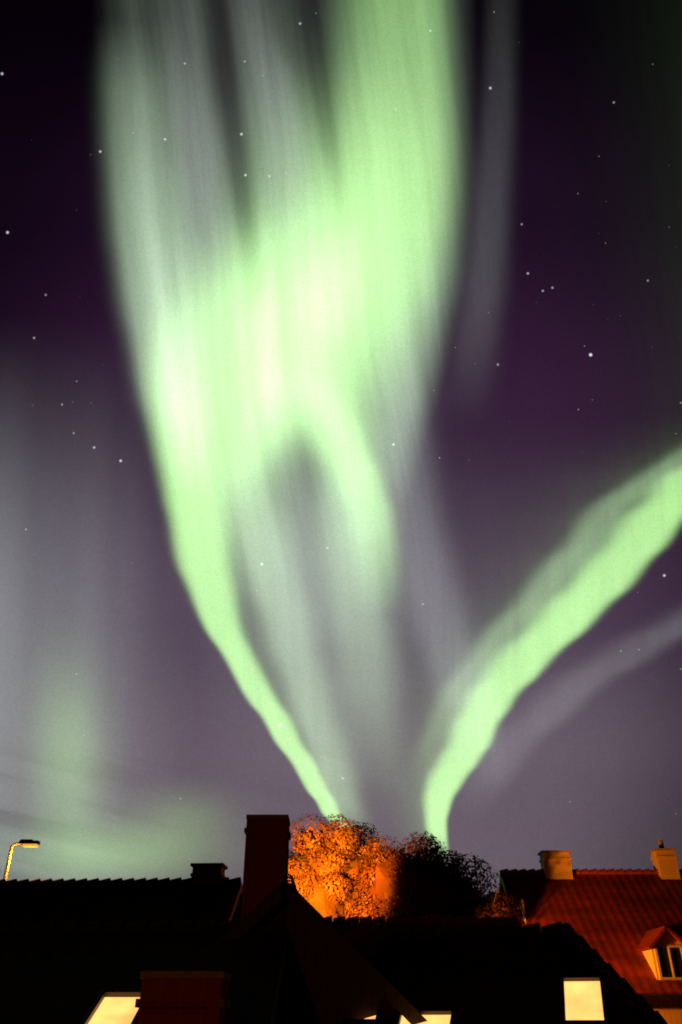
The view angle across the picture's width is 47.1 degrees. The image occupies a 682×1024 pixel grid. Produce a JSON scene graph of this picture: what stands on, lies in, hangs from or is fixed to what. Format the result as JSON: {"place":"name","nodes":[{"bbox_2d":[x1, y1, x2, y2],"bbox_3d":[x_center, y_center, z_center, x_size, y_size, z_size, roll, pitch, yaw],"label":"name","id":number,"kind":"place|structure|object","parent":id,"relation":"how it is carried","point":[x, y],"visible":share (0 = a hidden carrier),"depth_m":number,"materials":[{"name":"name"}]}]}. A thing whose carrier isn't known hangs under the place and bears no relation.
{"place":"outdoors","nodes":[
{"label":"outdoors","id":0,"kind":"place"},
{"bbox_2d":[0,877,242,923],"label":"roof","id":1,"kind":"structure","parent":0,"point":[132,900],"depth_m":20.85,"materials":[{"name":"black tile"}]},
{"bbox_2d":[190,863,227,885],"bbox_3d":[-3.709,10.523,21.668,0.920,1.368,0.720,-2,-33,3],"label":"house chimney","id":2,"kind":"object","parent":1,"relation":"on","point":[207,874],"visible":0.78,"depth_m":21.62,"materials":[{"name":"black brick"}]},
{"bbox_2d":[0,919,286,1023],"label":"roof","id":3,"kind":"structure","parent":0,"point":[69,972],"depth_m":10.32,"materials":[{"name":"black tile"}]},
{"bbox_2d":[135,971,230,1023],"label":"house chimney","id":4,"kind":"object","parent":3,"relation":"on","point":[183,997],"visible":1,"depth_m":8.25,"materials":[{"name":"red brick"}]},
{"bbox_2d":[0,0,681,896],"label":"sky","id":5,"kind":"structure","parent":0,"point":[340,341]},
{"bbox_2d":[324,915,520,953],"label":"roof","id":6,"kind":"structure","parent":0,"point":[362,935],"depth_m":19.45,"materials":[{"name":"brown tile"}]},
{"bbox_2d":[498,868,681,1023],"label":"roof","id":7,"kind":"structure","parent":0,"point":[613,916],"depth_m":27.23,"materials":[{"name":"red tile"}]},
{"bbox_2d":[537,850,572,878],"bbox_3d":[8.104,13.485,29.398,1.120,1.313,0.720,0,-33,0],"label":"house chimney","id":8,"kind":"object","parent":7,"relation":"on","point":[555,864],"visible":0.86,"depth_m":29.26,"materials":[{"name":"brick"}]},
{"bbox_2d":[637,926,681,979],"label":"dormer window","id":9,"kind":"structure","parent":7,"relation":"on","point":[660,948],"depth_m":24.44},
{"bbox_2d":[648,840,680,878],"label":"house chimney","id":10,"kind":"object","parent":7,"relation":"on","point":[664,861],"visible":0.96,"depth_m":29.34,"materials":[{"name":"brick"}]},
{"label":"ground","id":11,"kind":"structure","parent":0,"visible":0},
{"bbox_2d":[3,839,39,879],"bbox_3d":[-10.232,14.542,22.750,0.955,9.390,0.240,0,-33,0],"label":"street lamp","id":12,"kind":"object","parent":11,"relation":"on","point":[29,843],"visible":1,"depth_m":25.14,"materials":[{"name":"metal"}]},
{"bbox_2d":[221,873,426,1023],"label":"house gable","id":13,"kind":"structure","parent":11,"relation":"on","point":[331,974],"depth_m":11.15,"materials":[{"name":"brown wood"}]},
{"bbox_2d":[241,815,290,919],"bbox_3d":[-1.447,7.399,14.869,0.870,2.987,0.790,0,-33,0],"label":"tall chimney","id":14,"kind":"object","parent":13,"relation":"on","point":[266,856],"visible":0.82,"depth_m":14.97,"materials":[{"name":"red brick"}]},
{"bbox_2d":[288,813,402,920],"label":"tree limbs","id":15,"kind":"object","parent":11,"relation":"on","point":[322,872],"visible":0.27,"depth_m":28.00,"materials":[{"name":"orange plant"}]},
{"bbox_2d":[333,830,523,925],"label":"tree limbs","id":16,"kind":"object","parent":11,"relation":"on","point":[402,884],"visible":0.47,"depth_m":26.09,"materials":[{"name":"brown plant"}]},
{"bbox_2d":[342,921,667,1023],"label":"roof","id":17,"kind":"structure","parent":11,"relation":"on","point":[555,973],"depth_m":11.24,"materials":[{"name":"black tile"}]}
]}

